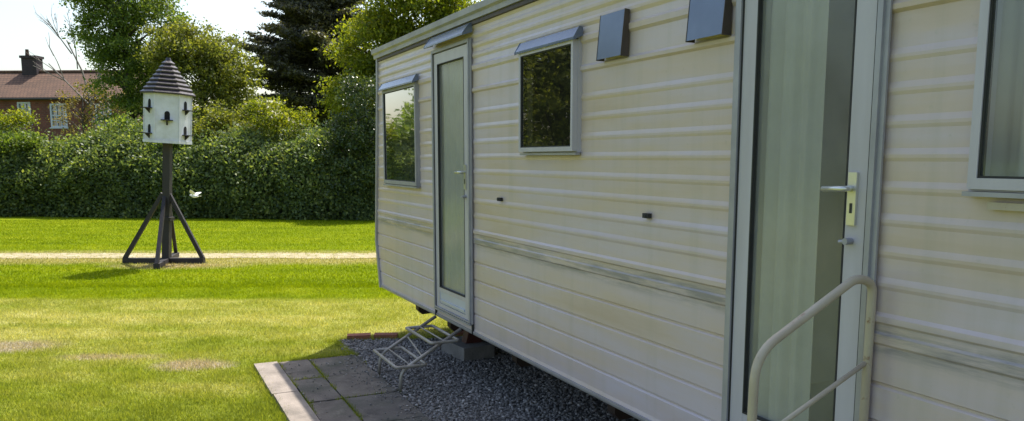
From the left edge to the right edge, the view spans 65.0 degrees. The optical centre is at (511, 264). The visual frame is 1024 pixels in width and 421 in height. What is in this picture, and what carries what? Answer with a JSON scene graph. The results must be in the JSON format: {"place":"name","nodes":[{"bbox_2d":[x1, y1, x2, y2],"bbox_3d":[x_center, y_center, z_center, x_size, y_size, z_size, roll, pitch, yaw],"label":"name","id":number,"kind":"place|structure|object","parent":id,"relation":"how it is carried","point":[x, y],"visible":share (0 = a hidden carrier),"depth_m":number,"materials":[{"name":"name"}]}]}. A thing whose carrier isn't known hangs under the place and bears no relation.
{"place":"outdoors","nodes":[
{"label":"outdoors","id":0,"kind":"place"},
{"bbox_2d":[0,49,146,141],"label":"brick house","id":1,"kind":"structure","parent":0,"point":[30,85],"depth_m":48.89,"materials":[{"name":"brown brick"}]},
{"bbox_2d":[17,102,32,124],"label":"window","id":2,"kind":"structure","parent":1,"relation":"in","point":[18,103],"depth_m":48.70,"materials":[{"name":"white plastic"}]},
{"bbox_2d":[49,104,67,128],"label":"window","id":3,"kind":"structure","parent":1,"relation":"in","point":[51,111],"depth_m":48.69,"materials":[{"name":"white plastic"}]},
{"bbox_2d":[95,104,111,126],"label":"window","id":4,"kind":"structure","parent":1,"relation":"in","point":[97,104],"depth_m":48.51,"materials":[{"name":"white plastic"}]},
{"bbox_2d":[0,252,375,258],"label":"track","id":5,"kind":"structure","parent":0,"point":[183,255],"depth_m":13.68,"materials":[{"name":"beige gravel"}]},
{"bbox_2d":[189,190,200,197],"bbox_3d":[-5.005,-1.128,12.724,0.213,0.136,0.202,-5,9,-34],"label":"dove","id":6,"kind":"object","parent":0,"point":[194,194],"visible":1,"depth_m":12.70,"materials":[{"name":"white"}]},
{"bbox_2d":[0,215,453,420],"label":"lawn","id":7,"kind":"structure","parent":0,"point":[54,218],"depth_m":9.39,"materials":[{"name":"plant"}]},
{"bbox_2d":[0,104,40,136],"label":"bush","id":8,"kind":"object","parent":7,"relation":"on","point":[22,116],"visible":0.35,"depth_m":24.27,"materials":[{"name":"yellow plant"}]},
{"bbox_2d":[0,126,51,173],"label":"bush","id":9,"kind":"object","parent":7,"relation":"on","point":[23,141],"visible":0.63,"depth_m":23.12,"materials":[{"name":"green plant"}]},
{"bbox_2d":[52,129,131,156],"bbox_3d":[-12.816,-2.766,24.220,3.916,2.532,2.079,0,8,0],"label":"bush","id":10,"kind":"object","parent":7,"relation":"on","point":[77,140],"visible":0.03,"depth_m":23.92,"materials":[{"name":"green plant"}]},
{"bbox_2d":[53,0,197,130],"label":"broadleaf tree","id":11,"kind":"object","parent":7,"relation":"on","point":[115,44],"visible":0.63,"depth_m":29.05,"materials":[{"name":"green plant"}]},
{"bbox_2d":[92,108,199,142],"bbox_3d":[-10.983,-3.115,24.098,3.627,3.253,2.172,2,8,16],"label":"bush","id":12,"kind":"object","parent":7,"relation":"on","point":[121,117],"visible":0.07,"depth_m":23.84,"materials":[{"name":"green plant"}]},
{"bbox_2d":[122,58,205,268],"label":"dovecote","id":13,"kind":"structure","parent":7,"relation":"on","point":[167,92],"depth_m":12.31,"materials":[{"name":"white wood"}]},
{"bbox_2d":[145,136,203,171],"bbox_3d":[-9.432,-2.651,23.099,2.032,2.584,1.452,0,8,0],"label":"bush","id":14,"kind":"object","parent":7,"relation":"on","point":[175,146],"visible":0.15,"depth_m":22.70,"materials":[{"name":"green plant"}]},
{"bbox_2d":[0,111,375,220],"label":"hedge","id":15,"kind":"object","parent":7,"relation":"on","point":[241,174],"visible":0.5,"depth_m":22.31,"materials":[{"name":"green plant"}]},
{"bbox_2d":[132,12,268,133],"bbox_3d":[-10.917,-5.412,28.559,4.435,6.643,3.667,-3,8,-22],"label":"broadleaf tree","id":16,"kind":"object","parent":7,"relation":"on","point":[213,64],"visible":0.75,"depth_m":27.68,"materials":[{"name":"green plant"}]},
{"bbox_2d":[192,97,290,149],"bbox_3d":[-8.223,-3.205,23.863,3.372,3.494,2.046,1,8,9],"label":"bush","id":17,"kind":"object","parent":7,"relation":"on","point":[225,114],"visible":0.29,"depth_m":23.50,"materials":[{"name":"green plant"}]},
{"bbox_2d":[238,94,320,149],"bbox_3d":[-6.493,-3.150,23.366,2.654,3.515,1.832,0,8,0],"label":"bush","id":18,"kind":"object","parent":7,"relation":"on","point":[268,122],"visible":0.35,"depth_m":22.98,"materials":[{"name":"green plant"}]},
{"bbox_2d":[309,70,375,209],"bbox_3d":[-4.021,-3.207,21.815,3.122,4.039,2.194,0,8,0],"label":"holly tree","id":19,"kind":"object","parent":7,"relation":"on","point":[363,135],"visible":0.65,"depth_m":21.37,"materials":[{"name":"green plant"}]},
{"bbox_2d":[245,333,462,420],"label":"edge grass","id":20,"kind":"structure","parent":7,"relation":"on","point":[260,380],"depth_m":6.44,"materials":[{"name":"green plant"}]},
{"bbox_2d":[347,333,370,339],"bbox_3d":[-1.398,0.663,7.341,0.210,0.055,0.100,-1,8,-11],"label":"edging brick","id":21,"kind":"object","parent":7,"relation":"on","point":[359,335],"visible":0.71,"depth_m":7.30,"materials":[{"name":"red brick"}]},
{"bbox_2d":[374,332,397,338],"bbox_3d":[-1.155,0.659,7.366,0.210,0.055,0.100,0,8,-2],"label":"edging brick","id":22,"kind":"object","parent":7,"relation":"on","point":[390,334],"visible":0.64,"depth_m":7.32,"materials":[{"name":"red brick"}]},
{"bbox_2d":[311,0,480,128],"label":"broadleaf tree","id":23,"kind":"object","parent":7,"relation":"on","point":[381,25],"visible":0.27,"depth_m":24.93,"materials":[{"name":"green plant"}]},
{"bbox_2d":[0,0,481,130],"label":"sky","id":24,"kind":"structure","parent":0,"point":[20,28],"materials":[{"name":"white"}]},
{"bbox_2d":[279,355,430,420],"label":"paving","id":25,"kind":"structure","parent":0,"point":[333,406],"depth_m":5.61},
{"bbox_2d":[277,354,385,420],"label":"paving joints","id":26,"kind":"object","parent":25,"relation":"on","point":[319,376],"visible":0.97,"depth_m":5.67,"materials":[{"name":"green plant"}]},
{"bbox_2d":[289,354,428,420],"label":"stray chippings","id":27,"kind":"object","parent":25,"relation":"on","point":[411,407],"visible":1,"depth_m":5.77,"materials":[{"name":"grey gravel"}]},
{"bbox_2d":[337,337,639,420],"bbox_3d":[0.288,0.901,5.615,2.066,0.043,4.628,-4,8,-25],"label":"gravel","id":28,"kind":"structure","parent":0,"point":[519,374],"depth_m":5.78,"materials":[{"name":"grey gravel"}]},
{"bbox_2d":[373,315,461,392],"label":"folding steps","id":29,"kind":"structure","parent":28,"relation":"on","point":[437,344],"depth_m":5.89,"materials":[{"name":"metal"}]},
{"bbox_2d":[441,336,493,360],"bbox_3d":[-0.374,0.700,6.740,0.280,0.115,0.420,-5,9,-31],"label":"concrete block","id":30,"kind":"object","parent":28,"relation":"on","point":[461,350],"depth_m":6.59,"materials":[{"name":"grey concrete"}]},
{"bbox_2d":[462,330,481,343],"bbox_3d":[-0.338,0.506,6.709,0.150,0.302,0.100,-4,8,-25],"label":"jack stand","id":31,"kind":"object","parent":30,"relation":"on","point":[467,337],"visible":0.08,"depth_m":6.68,"materials":[{"name":"red metal"}]},
{"bbox_2d":[371,0,1023,420],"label":"static caravan","id":32,"kind":"object","parent":28,"relation":"on","point":[663,210],"visible":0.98,"depth_m":3.34,"materials":[{"name":"paint"}]},
{"bbox_2d":[378,74,420,188],"bbox_3d":[-0.955,-1.123,6.868,0.098,0.907,0.978,-4,8,-25],"label":"window","id":33,"kind":"structure","parent":32,"relation":"in","point":[400,104],"depth_m":6.80,"materials":[{"name":"glass"}]},
{"bbox_2d":[424,22,474,333],"bbox_3d":[-0.455,-0.612,5.875,0.143,2.118,0.889,-4,8,-25],"label":"door","id":34,"kind":"structure","parent":32,"relation":"in","point":[451,65],"depth_m":5.90,"materials":[{"name":"metal"}]},
{"bbox_2d":[514,25,582,154],"bbox_3d":[0.205,-0.928,4.410,0.098,0.647,0.693,-4,8,-25],"label":"window","id":35,"kind":"structure","parent":32,"relation":"in","point":[550,75],"depth_m":4.34,"materials":[{"name":"glass"}]},
{"bbox_2d":[721,0,892,420],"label":"door","id":36,"kind":"structure","parent":32,"relation":"in","point":[779,74],"depth_m":2.91,"materials":[{"name":"metal"}]},
{"bbox_2d":[961,0,1023,211],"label":"window","id":37,"kind":"structure","parent":32,"relation":"in","point":[996,150],"depth_m":2.18,"materials":[{"name":"glass"}]},
{"bbox_2d":[747,275,876,420],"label":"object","id":38,"kind":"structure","parent":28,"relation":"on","point":[775,339],"depth_m":2.44,"materials":[{"name":"beige paint"}]},
{"label":"ground","id":39,"kind":"structure","parent":0,"visible":0},
{"bbox_2d":[26,7,101,128],"bbox_3d":[-22.003,-8.131,39.869,3.950,9.133,1.949,-2,8,-12],"label":"bare tree","id":40,"kind":"object","parent":39,"relation":"on","point":[54,30],"visible":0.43,"depth_m":39.88,"materials":[{"name":"brown wood"}]},
{"bbox_2d":[47,79,125,139],"bbox_3d":[-17.849,-5.400,34.654,4.379,4.997,2.201,0,8,0],"label":"tree","id":41,"kind":"object","parent":39,"relation":"on","point":[67,107],"visible":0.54,"depth_m":34.38,"materials":[{"name":"green plant"}]},
{"bbox_2d":[224,0,398,130],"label":"conifer tree","id":42,"kind":"object","parent":39,"relation":"on","point":[303,26],"visible":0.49,"depth_m":35.38,"materials":[{"name":"green plant"}]},
{"label":"paving bed","id":43,"kind":"structure","parent":0,"visible":0},
{"bbox_2d":[254,361,319,420],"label":"paving edging","id":44,"kind":"object","parent":43,"relation":"on","point":[278,380],"visible":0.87,"depth_m":5.57,"materials":[{"name":"beige concrete"}]}
]}

